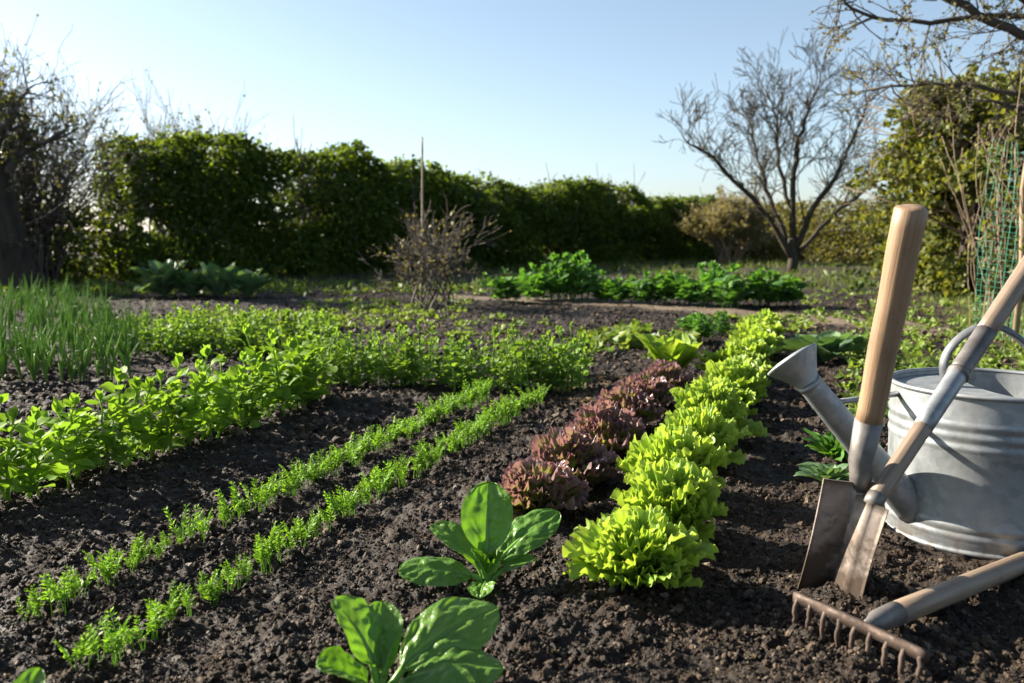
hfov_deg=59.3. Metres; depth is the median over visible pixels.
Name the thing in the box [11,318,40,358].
onion plant
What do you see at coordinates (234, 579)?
carrot seedling
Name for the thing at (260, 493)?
carrot seedling
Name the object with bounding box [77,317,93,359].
onion plant
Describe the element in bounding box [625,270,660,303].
leaf beet
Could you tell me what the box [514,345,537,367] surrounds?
bean seedling
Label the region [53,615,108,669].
carrot seedling
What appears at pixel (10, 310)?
onion plant
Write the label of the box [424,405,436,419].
carrot seedling
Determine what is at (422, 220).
wooden stake
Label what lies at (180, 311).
bean seedling
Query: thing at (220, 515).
carrot seedling
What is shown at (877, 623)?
garden rake
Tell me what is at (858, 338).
cabbage
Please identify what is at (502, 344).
bean seedling
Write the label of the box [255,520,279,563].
carrot seedling
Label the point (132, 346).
onion plant
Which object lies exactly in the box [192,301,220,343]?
bean seedling
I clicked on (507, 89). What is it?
sky
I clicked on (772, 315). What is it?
green lettuce
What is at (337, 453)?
carrot seedling
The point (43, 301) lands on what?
onion plant
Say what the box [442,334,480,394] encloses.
bean seedling
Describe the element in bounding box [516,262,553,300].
leaf beet
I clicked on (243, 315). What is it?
bean seedling
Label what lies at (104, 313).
onion plant
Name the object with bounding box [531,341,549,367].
bean seedling
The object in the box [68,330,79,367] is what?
onion plant
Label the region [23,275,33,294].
onion plant
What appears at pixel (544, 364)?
bean seedling
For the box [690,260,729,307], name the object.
leaf beet
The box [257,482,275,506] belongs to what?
carrot seedling
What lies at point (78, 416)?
pea plant
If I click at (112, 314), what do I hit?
onion plant
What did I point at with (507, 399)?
carrot seedling
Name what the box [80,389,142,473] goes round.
pea plant
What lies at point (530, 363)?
bean seedling
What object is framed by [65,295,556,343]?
weeds
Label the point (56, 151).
hazel thicket
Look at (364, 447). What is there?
carrot seedling
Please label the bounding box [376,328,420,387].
bean seedling
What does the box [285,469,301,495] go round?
carrot seedling
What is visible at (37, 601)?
carrot seedling
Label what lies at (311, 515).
carrot seedling
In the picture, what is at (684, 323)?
leaf beet
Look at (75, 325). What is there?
onion plant
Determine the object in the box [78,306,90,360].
onion plant
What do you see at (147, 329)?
onion plant
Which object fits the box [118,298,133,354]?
onion plant
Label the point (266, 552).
carrot seedling
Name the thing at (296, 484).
carrot seedling
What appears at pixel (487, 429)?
carrot seedling
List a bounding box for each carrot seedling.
[15,597,36,622]
[25,583,44,616]
[38,571,70,616]
[53,579,70,602]
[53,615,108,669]
[56,573,75,607]
[62,565,95,598]
[82,545,121,580]
[84,551,123,588]
[85,622,122,662]
[100,559,113,581]
[100,606,130,666]
[118,629,132,652]
[119,610,158,654]
[124,543,141,572]
[128,532,145,566]
[140,536,155,561]
[144,593,180,629]
[144,601,161,640]
[150,540,164,558]
[159,580,182,621]
[160,531,173,547]
[162,504,202,540]
[164,603,176,619]
[176,525,184,544]
[179,584,196,616]
[184,523,195,536]
[193,504,212,541]
[194,569,218,601]
[199,578,223,604]
[210,569,228,592]
[214,487,239,525]
[217,501,228,526]
[219,561,235,588]
[225,555,250,587]
[227,569,237,591]
[229,481,249,518]
[237,553,253,581]
[239,499,252,515]
[240,477,274,513]
[251,535,267,574]
[252,533,273,573]
[253,479,268,510]
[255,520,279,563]
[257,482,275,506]
[260,474,274,504]
[267,474,283,503]
[269,522,286,562]
[276,470,302,496]
[278,461,310,488]
[280,533,296,554]
[281,512,321,547]
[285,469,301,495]
[286,475,302,495]
[291,514,315,541]
[295,456,317,486]
[307,453,328,473]
[307,511,323,537]
[310,509,321,535]
[314,467,324,480]
[317,448,341,475]
[317,449,332,476]
[317,504,335,530]
[323,491,351,517]
[324,484,359,516]
[327,450,342,474]
[330,437,366,465]
[330,446,346,467]
[337,492,359,515]
[342,488,361,513]
[346,432,368,464]
[349,447,362,466]
[350,428,371,463]
[358,434,370,457]
[358,437,370,456]
[359,476,369,504]
[359,489,370,504]
[360,468,394,501]
[365,430,385,452]
[367,423,392,448]
[368,425,382,451]
[370,464,380,493]
[370,470,395,493]
[372,460,394,491]
[383,456,411,486]
[384,426,395,448]
[385,474,393,493]
[386,415,403,438]
[389,423,400,439]
[394,457,407,483]
[397,416,412,435]
[398,454,405,480]
[399,465,407,486]
[402,419,413,439]
[405,413,426,432]
[410,420,417,438]
[410,441,427,478]
[412,445,435,467]
[415,402,432,424]
[416,454,426,473]
[417,438,434,468]
[422,400,440,422]
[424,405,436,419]
[424,406,433,425]
[428,394,442,412]
[428,443,442,462]
[428,445,445,464]
[430,395,454,420]
[434,433,446,457]
[436,436,443,460]
[440,392,462,414]
[441,427,466,451]
[447,440,456,452]
[448,393,457,412]
[449,433,460,451]
[453,419,479,445]
[454,418,469,444]
[456,386,468,408]
[458,393,466,406]
[460,382,477,409]
[460,429,469,447]
[463,379,486,404]
[463,380,480,407]
[466,418,480,443]
[467,392,473,407]
[468,411,482,439]
[469,418,492,440]
[474,377,493,399]
[475,414,490,436]
[476,377,485,402]
[476,382,490,397]
[479,414,492,433]
[481,399,502,427]
[481,406,490,420]
[489,401,505,426]
[490,402,508,425]
[493,395,514,421]
[494,398,516,421]
[501,395,509,422]
[509,391,520,416]
[516,396,523,414]
[517,388,531,410]
[522,390,538,407]
[526,387,540,397]
[532,384,545,403]
[532,385,550,401]
[532,390,543,405]
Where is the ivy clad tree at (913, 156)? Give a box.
[828,34,1023,297]
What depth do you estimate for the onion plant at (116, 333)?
3.92 m
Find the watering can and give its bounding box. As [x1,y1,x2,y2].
[768,324,1023,559]
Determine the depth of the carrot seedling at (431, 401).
2.62 m
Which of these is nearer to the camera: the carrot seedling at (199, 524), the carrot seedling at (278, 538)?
the carrot seedling at (278, 538)
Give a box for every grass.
[40,255,938,291]
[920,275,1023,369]
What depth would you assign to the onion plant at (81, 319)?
5.12 m
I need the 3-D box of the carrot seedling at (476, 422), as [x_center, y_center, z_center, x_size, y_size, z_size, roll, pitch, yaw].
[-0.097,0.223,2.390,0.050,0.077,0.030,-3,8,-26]
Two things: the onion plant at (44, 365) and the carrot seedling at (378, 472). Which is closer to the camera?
the carrot seedling at (378, 472)
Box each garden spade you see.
[797,204,928,588]
[833,256,1023,596]
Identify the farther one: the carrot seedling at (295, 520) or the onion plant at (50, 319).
the onion plant at (50, 319)
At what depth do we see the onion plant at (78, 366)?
3.29 m
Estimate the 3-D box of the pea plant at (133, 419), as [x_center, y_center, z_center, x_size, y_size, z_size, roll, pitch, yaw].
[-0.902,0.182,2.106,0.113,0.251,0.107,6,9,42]
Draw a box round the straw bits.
[0,443,979,676]
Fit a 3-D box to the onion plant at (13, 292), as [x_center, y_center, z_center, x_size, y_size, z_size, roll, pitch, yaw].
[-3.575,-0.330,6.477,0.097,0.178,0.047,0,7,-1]
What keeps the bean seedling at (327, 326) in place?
on the ground at (274, 454)
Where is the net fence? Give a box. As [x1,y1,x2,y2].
[975,138,1023,342]
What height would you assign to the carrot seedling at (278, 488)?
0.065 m
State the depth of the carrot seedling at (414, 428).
2.38 m
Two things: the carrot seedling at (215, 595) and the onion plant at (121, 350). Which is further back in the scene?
the onion plant at (121, 350)
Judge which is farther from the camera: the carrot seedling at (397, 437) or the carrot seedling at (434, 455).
the carrot seedling at (397, 437)
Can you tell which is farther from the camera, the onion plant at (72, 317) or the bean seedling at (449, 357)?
the onion plant at (72, 317)
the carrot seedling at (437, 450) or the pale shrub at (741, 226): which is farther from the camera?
the pale shrub at (741, 226)
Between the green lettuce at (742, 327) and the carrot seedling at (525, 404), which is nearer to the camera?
the carrot seedling at (525, 404)
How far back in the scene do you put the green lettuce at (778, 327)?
4.48 m
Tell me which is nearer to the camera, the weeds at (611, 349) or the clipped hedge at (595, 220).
the weeds at (611, 349)
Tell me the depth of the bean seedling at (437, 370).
3.19 m
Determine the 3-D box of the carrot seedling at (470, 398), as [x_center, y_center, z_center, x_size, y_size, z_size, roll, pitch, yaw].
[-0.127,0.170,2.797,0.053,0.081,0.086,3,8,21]
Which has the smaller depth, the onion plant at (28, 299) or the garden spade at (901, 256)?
the garden spade at (901, 256)
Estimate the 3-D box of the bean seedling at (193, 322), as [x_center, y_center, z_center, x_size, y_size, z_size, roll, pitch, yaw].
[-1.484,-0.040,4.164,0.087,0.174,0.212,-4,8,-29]
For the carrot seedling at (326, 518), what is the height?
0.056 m
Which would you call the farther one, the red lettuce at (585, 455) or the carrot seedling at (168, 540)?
the red lettuce at (585, 455)
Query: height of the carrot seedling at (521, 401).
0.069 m
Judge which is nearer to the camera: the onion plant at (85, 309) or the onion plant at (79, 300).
the onion plant at (85, 309)
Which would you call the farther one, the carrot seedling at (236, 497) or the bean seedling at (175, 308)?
the bean seedling at (175, 308)
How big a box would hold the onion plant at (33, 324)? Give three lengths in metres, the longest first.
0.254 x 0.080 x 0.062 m
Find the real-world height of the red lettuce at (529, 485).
0.114 m
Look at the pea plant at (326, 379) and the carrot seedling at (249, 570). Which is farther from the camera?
the pea plant at (326, 379)
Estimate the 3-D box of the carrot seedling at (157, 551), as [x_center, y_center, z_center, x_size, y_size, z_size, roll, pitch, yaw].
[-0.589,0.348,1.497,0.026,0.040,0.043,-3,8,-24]
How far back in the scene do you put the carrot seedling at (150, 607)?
1.27 m
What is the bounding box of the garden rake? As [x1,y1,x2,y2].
[792,551,1023,680]
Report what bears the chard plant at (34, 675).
on the ground at (274, 454)
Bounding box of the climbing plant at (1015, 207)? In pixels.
[939,63,1023,337]
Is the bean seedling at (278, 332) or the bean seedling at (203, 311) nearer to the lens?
the bean seedling at (278, 332)
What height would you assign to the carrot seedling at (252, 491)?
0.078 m
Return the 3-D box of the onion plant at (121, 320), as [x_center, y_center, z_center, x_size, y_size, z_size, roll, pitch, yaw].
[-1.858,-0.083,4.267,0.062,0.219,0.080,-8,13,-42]
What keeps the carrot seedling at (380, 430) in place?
on the ground at (274, 454)
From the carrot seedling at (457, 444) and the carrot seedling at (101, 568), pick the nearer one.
the carrot seedling at (101, 568)
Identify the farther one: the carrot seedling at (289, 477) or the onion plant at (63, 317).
the onion plant at (63, 317)
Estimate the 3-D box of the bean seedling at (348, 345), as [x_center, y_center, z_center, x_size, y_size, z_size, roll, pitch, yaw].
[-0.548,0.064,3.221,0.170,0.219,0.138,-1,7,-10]
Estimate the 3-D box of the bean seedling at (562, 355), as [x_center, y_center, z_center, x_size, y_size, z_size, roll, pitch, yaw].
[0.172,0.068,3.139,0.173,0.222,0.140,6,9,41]
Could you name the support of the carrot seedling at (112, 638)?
on the ground at (274, 454)
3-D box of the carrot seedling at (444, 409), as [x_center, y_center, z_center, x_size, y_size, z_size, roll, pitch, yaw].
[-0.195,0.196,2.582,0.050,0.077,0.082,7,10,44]
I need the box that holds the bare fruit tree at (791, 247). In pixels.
[653,21,903,272]
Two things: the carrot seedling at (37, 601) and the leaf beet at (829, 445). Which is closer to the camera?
the carrot seedling at (37, 601)
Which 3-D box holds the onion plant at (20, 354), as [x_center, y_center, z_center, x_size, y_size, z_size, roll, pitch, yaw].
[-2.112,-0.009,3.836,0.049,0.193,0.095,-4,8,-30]
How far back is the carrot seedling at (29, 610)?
1.26 m
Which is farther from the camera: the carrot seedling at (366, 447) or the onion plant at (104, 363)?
the onion plant at (104, 363)
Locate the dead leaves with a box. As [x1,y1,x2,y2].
[167,284,1002,410]
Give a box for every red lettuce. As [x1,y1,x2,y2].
[497,456,592,517]
[509,425,618,484]
[564,399,645,456]
[594,386,667,425]
[611,370,680,407]
[629,359,692,389]
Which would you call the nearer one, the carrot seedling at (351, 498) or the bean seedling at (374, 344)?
the carrot seedling at (351, 498)
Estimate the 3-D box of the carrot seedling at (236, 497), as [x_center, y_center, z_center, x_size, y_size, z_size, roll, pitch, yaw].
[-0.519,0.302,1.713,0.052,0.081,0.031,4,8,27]
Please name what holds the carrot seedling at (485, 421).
on the ground at (274, 454)
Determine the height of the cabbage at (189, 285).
0.253 m
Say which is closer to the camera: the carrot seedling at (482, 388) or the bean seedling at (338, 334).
the carrot seedling at (482, 388)
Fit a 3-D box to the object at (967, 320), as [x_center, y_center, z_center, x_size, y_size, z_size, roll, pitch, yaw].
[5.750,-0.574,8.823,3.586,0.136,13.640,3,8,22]
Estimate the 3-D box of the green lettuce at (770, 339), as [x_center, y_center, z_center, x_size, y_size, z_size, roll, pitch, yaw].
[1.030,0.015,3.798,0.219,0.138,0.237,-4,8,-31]
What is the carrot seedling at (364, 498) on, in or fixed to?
on the ground at (274, 454)
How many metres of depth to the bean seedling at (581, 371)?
3.14 m
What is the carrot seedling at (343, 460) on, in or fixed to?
on the ground at (274, 454)
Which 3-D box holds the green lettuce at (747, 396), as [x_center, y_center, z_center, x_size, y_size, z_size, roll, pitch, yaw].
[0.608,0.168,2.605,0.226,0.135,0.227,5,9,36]
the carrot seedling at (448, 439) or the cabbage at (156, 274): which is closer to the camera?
the carrot seedling at (448, 439)
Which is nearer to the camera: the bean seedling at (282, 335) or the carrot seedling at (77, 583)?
the carrot seedling at (77, 583)
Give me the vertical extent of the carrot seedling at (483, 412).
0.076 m
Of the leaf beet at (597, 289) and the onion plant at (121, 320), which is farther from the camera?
the leaf beet at (597, 289)
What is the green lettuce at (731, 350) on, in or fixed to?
on the ground at (274, 454)
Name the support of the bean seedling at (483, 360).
on the ground at (274, 454)
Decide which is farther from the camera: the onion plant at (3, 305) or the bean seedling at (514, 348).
the onion plant at (3, 305)
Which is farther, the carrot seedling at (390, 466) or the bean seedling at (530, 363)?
the bean seedling at (530, 363)
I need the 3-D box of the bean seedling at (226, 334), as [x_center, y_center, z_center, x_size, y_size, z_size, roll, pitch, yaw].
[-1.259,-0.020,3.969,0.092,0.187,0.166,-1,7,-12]
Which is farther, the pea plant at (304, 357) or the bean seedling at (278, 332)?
the bean seedling at (278, 332)
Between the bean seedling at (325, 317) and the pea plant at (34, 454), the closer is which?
the pea plant at (34, 454)
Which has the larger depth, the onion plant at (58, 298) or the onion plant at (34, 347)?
the onion plant at (58, 298)
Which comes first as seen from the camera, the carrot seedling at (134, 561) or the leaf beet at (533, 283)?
the carrot seedling at (134, 561)
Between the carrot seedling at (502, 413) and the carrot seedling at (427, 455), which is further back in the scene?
the carrot seedling at (502, 413)
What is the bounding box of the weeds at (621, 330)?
[0,277,702,350]
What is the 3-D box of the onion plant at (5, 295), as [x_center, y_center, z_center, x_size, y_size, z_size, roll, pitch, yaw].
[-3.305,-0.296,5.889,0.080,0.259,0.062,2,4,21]
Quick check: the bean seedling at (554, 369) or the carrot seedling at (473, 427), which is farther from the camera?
the bean seedling at (554, 369)
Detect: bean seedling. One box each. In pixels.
[127,312,150,338]
[138,320,166,354]
[141,311,153,332]
[148,319,163,353]
[154,312,180,339]
[155,315,176,357]
[167,320,205,355]
[169,310,197,353]
[171,302,194,324]
[172,320,184,350]
[177,308,202,326]
[183,325,204,355]
[184,314,200,352]
[188,312,205,343]
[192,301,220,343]
[197,319,229,357]
[199,309,219,334]
[216,300,256,355]
[219,315,235,356]
[228,314,254,355]
[236,311,265,348]
[236,321,261,350]
[247,308,275,340]
[249,328,285,355]
[250,309,266,337]
[250,309,270,333]
[253,307,289,354]
[271,310,294,350]
[275,309,305,352]
[276,308,303,350]
[296,306,322,342]
[296,308,310,332]
[300,311,319,349]
[301,342,335,378]
[302,321,339,375]
[304,329,345,358]
[305,309,336,347]
[307,324,354,358]
[313,312,333,339]
[319,331,343,364]
[323,332,346,363]
[327,315,342,343]
[330,341,358,385]
[335,330,376,385]
[345,347,372,387]
[346,330,373,363]
[361,340,390,386]
[363,327,394,369]
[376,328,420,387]
[378,333,401,369]
[384,334,417,386]
[389,346,423,386]
[397,336,435,386]
[398,319,438,385]
[412,335,435,363]
[426,338,470,387]
[428,336,457,372]
[438,334,479,387]
[440,348,461,377]
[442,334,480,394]
[455,355,496,387]
[472,337,501,375]
[485,324,537,392]
[490,347,532,393]
[495,345,520,374]
[498,340,539,387]
[499,334,531,385]
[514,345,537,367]
[517,335,560,390]
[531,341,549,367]
[533,340,561,389]
[534,329,583,391]
[545,348,584,391]
[553,331,596,391]
[555,321,584,364]
[559,341,594,372]
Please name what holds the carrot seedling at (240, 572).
on the ground at (274, 454)
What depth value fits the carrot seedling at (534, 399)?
2.85 m
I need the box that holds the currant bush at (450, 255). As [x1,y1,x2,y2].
[357,192,510,313]
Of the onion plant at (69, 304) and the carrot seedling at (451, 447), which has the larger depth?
the onion plant at (69, 304)
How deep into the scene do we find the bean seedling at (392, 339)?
3.18 m
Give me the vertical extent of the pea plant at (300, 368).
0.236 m
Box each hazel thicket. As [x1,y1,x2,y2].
[0,14,244,283]
[0,23,160,269]
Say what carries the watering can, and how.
on the ground at (274, 454)
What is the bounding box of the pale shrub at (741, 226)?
[674,177,788,263]
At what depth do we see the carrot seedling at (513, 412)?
2.64 m
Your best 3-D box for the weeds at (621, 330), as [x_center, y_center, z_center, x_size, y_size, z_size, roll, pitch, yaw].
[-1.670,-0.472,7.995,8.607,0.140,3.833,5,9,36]
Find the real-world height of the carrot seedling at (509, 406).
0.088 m
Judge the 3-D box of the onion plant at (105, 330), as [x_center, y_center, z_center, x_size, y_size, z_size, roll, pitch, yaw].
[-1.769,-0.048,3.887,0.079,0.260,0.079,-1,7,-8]
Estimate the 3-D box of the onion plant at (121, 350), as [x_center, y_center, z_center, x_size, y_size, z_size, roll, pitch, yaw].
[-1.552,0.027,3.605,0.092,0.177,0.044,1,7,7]
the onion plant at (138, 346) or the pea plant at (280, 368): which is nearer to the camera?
the pea plant at (280, 368)
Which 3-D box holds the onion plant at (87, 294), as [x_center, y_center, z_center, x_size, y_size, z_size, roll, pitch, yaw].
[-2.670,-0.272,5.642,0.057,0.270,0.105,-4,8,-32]
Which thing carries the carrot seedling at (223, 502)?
on the ground at (274, 454)
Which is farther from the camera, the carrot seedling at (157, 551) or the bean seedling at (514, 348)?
the bean seedling at (514, 348)
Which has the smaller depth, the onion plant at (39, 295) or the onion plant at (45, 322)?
the onion plant at (45, 322)
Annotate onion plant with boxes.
[0,282,13,313]
[0,284,14,323]
[0,294,12,341]
[0,298,7,348]
[0,319,21,380]
[0,322,5,380]
[1,290,8,316]
[3,339,9,371]
[6,284,19,302]
[6,315,19,362]
[7,277,12,317]
[7,300,16,335]
[9,319,22,360]
[10,290,18,320]
[11,280,22,312]
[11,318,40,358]
[12,334,33,380]
[13,283,26,313]
[14,320,33,353]
[15,322,35,369]
[17,285,36,311]
[17,315,31,364]
[18,302,30,333]
[22,290,40,333]
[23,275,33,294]
[23,281,36,318]
[24,291,36,320]
[25,274,38,309]
[26,325,46,350]
[27,285,49,334]
[28,310,44,337]
[33,321,54,366]
[34,282,49,311]
[34,303,46,335]
[34,316,58,381]
[34,318,56,380]
[35,299,46,332]
[38,285,48,315]
[38,301,51,329]
[42,293,55,320]
[45,303,64,338]
[46,291,56,319]
[46,307,62,359]
[48,321,66,366]
[50,282,66,309]
[52,289,67,333]
[54,303,66,357]
[56,274,68,302]
[57,313,71,380]
[57,345,84,381]
[61,284,73,312]
[62,287,77,323]
[62,309,89,340]
[62,332,85,380]
[63,291,65,315]
[63,297,73,323]
[64,310,79,354]
[65,281,81,317]
[65,300,71,349]
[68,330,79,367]
[69,299,84,335]
[74,288,90,327]
[75,313,98,380]
[77,286,85,313]
[77,291,91,333]
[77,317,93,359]
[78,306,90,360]
[81,276,89,313]
[83,306,93,340]
[84,325,95,349]
[84,333,94,366]
[86,295,100,331]
[87,292,101,318]
[89,301,108,363]
[91,323,108,378]
[92,328,114,380]
[94,299,107,326]
[94,316,115,359]
[95,302,111,356]
[96,281,106,325]
[96,312,114,350]
[97,325,120,366]
[98,298,120,330]
[98,309,115,346]
[99,297,110,324]
[105,300,119,328]
[107,326,123,379]
[108,310,119,355]
[108,325,131,377]
[110,328,132,366]
[114,317,141,358]
[115,302,126,335]
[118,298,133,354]
[122,300,134,329]
[123,312,143,355]
[130,319,146,355]
[134,299,154,343]
[140,301,158,343]
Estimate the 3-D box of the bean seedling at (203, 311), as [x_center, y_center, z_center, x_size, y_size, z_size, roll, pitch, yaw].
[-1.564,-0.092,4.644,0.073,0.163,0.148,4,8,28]
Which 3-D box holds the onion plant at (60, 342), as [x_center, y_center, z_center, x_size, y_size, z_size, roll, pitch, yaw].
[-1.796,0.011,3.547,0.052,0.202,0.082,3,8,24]
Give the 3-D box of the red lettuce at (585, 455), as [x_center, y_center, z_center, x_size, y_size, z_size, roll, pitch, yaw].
[0.133,0.253,1.988,0.226,0.138,0.237,-4,8,-31]
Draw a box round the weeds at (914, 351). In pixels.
[683,288,1023,418]
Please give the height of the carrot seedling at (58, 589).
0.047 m
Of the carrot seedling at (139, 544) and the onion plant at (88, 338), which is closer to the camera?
the carrot seedling at (139, 544)
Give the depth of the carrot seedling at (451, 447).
2.22 m
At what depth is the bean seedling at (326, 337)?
3.58 m
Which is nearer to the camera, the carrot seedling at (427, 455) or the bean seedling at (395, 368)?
the carrot seedling at (427, 455)
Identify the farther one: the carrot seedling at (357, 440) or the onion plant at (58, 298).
the onion plant at (58, 298)
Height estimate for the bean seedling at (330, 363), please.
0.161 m
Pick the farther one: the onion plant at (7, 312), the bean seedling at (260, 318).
the bean seedling at (260, 318)
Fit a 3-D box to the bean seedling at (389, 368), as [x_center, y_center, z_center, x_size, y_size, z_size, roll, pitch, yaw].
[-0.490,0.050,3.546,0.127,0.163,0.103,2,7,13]
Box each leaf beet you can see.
[478,267,525,302]
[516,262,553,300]
[537,252,578,299]
[552,250,601,299]
[586,269,614,302]
[606,277,644,303]
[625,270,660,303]
[644,270,697,304]
[666,276,708,304]
[674,314,699,330]
[687,312,716,340]
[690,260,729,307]
[708,263,754,308]
[710,310,731,335]
[743,268,793,307]
[761,277,809,306]
[801,428,882,461]
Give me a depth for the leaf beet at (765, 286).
6.50 m
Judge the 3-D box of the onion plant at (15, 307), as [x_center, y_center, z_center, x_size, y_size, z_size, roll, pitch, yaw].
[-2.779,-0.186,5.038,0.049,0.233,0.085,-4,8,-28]
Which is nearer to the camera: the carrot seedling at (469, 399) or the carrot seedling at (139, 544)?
the carrot seedling at (139, 544)
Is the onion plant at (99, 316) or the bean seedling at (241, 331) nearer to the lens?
the bean seedling at (241, 331)
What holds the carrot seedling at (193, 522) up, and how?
on the ground at (274, 454)
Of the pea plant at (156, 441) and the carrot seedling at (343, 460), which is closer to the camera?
the carrot seedling at (343, 460)
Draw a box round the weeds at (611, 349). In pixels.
[566,330,651,358]
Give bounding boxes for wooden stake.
[420,137,423,300]
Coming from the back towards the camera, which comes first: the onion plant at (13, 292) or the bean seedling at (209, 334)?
the onion plant at (13, 292)
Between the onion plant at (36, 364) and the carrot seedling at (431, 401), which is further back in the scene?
the onion plant at (36, 364)
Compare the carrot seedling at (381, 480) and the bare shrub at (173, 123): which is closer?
the carrot seedling at (381, 480)
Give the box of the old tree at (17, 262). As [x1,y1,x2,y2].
[0,42,101,292]
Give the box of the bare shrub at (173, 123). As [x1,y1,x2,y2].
[105,67,306,260]
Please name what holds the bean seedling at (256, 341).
on the ground at (274, 454)
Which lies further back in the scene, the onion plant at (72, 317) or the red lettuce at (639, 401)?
the onion plant at (72, 317)
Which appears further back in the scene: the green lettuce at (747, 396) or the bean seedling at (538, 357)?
the bean seedling at (538, 357)
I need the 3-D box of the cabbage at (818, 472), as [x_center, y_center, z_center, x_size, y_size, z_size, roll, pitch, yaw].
[0.684,0.290,1.972,0.120,0.049,0.131,-2,7,-18]
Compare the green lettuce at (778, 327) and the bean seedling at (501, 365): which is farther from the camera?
the green lettuce at (778, 327)
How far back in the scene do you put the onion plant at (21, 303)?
5.92 m
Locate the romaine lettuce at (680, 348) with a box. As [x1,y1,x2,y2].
[634,331,702,370]
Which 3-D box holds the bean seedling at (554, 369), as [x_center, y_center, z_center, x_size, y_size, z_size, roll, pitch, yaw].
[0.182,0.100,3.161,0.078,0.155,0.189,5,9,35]
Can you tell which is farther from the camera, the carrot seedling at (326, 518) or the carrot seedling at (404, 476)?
the carrot seedling at (404, 476)
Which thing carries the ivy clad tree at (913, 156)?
on the ground at (274, 454)
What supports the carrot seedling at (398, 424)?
on the ground at (274, 454)
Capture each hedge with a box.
[19,197,112,282]
[73,105,734,282]
[728,196,1018,263]
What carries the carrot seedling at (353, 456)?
on the ground at (274, 454)
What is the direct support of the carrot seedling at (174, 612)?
on the ground at (274, 454)
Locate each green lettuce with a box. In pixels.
[562,504,718,589]
[597,456,728,545]
[615,423,730,493]
[655,403,752,468]
[669,377,767,439]
[693,341,762,370]
[696,356,767,404]
[715,353,771,386]
[718,377,757,415]
[724,336,777,367]
[725,325,784,346]
[726,330,782,358]
[728,319,782,344]
[741,314,784,334]
[743,308,787,332]
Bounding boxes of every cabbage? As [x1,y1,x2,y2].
[129,259,191,296]
[159,268,208,296]
[187,262,244,296]
[219,268,274,296]
[777,330,867,362]
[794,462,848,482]
[842,331,869,346]
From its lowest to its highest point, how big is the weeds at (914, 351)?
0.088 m
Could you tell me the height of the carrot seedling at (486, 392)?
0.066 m
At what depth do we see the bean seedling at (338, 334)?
3.66 m
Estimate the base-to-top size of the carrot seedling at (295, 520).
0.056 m
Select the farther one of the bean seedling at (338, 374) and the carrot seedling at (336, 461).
the bean seedling at (338, 374)
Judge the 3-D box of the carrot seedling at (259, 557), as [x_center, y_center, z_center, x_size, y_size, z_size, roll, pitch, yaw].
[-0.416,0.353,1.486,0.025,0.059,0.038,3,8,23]
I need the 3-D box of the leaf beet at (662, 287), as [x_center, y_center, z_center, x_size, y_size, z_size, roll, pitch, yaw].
[1.186,-0.408,6.861,0.371,0.264,0.431,-2,7,-13]
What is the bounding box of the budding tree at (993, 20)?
[806,0,1023,165]
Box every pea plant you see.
[0,393,34,501]
[0,406,95,498]
[19,392,101,480]
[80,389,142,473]
[99,366,149,467]
[103,376,172,460]
[142,369,192,452]
[158,344,222,444]
[187,359,248,438]
[208,354,236,431]
[219,365,263,428]
[230,351,277,421]
[234,323,302,416]
[263,350,307,409]
[268,336,330,409]
[283,334,324,406]
[300,332,338,398]
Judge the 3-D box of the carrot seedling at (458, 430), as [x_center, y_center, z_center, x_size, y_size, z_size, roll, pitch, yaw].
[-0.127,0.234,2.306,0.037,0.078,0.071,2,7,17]
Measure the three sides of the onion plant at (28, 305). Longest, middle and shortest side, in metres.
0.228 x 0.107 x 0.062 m
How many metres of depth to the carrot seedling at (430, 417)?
2.50 m
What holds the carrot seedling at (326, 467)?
on the ground at (274, 454)
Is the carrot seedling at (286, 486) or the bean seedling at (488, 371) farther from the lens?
the bean seedling at (488, 371)
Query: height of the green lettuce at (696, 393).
0.169 m
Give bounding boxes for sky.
[0,0,1023,231]
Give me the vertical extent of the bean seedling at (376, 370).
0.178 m
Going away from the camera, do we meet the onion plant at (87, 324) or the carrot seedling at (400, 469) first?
the carrot seedling at (400, 469)
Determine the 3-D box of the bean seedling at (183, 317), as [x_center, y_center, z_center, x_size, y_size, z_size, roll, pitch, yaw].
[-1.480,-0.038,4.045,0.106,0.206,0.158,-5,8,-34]
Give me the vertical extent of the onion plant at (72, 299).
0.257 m
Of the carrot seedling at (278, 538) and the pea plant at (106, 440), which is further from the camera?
the pea plant at (106, 440)
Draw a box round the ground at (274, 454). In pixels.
[0,232,1023,682]
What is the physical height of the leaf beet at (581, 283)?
0.411 m
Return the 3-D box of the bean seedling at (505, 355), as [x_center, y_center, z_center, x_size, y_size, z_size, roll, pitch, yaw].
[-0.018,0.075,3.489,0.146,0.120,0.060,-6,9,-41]
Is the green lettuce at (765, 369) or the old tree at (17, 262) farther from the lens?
the old tree at (17, 262)
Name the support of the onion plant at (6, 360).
on the ground at (274, 454)
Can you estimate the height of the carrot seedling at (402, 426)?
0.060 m
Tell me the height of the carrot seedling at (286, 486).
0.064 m
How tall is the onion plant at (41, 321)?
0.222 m
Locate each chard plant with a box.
[13,667,44,682]
[316,594,504,682]
[398,481,560,598]
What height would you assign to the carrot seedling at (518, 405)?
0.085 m
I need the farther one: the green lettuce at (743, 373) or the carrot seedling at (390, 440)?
the green lettuce at (743, 373)

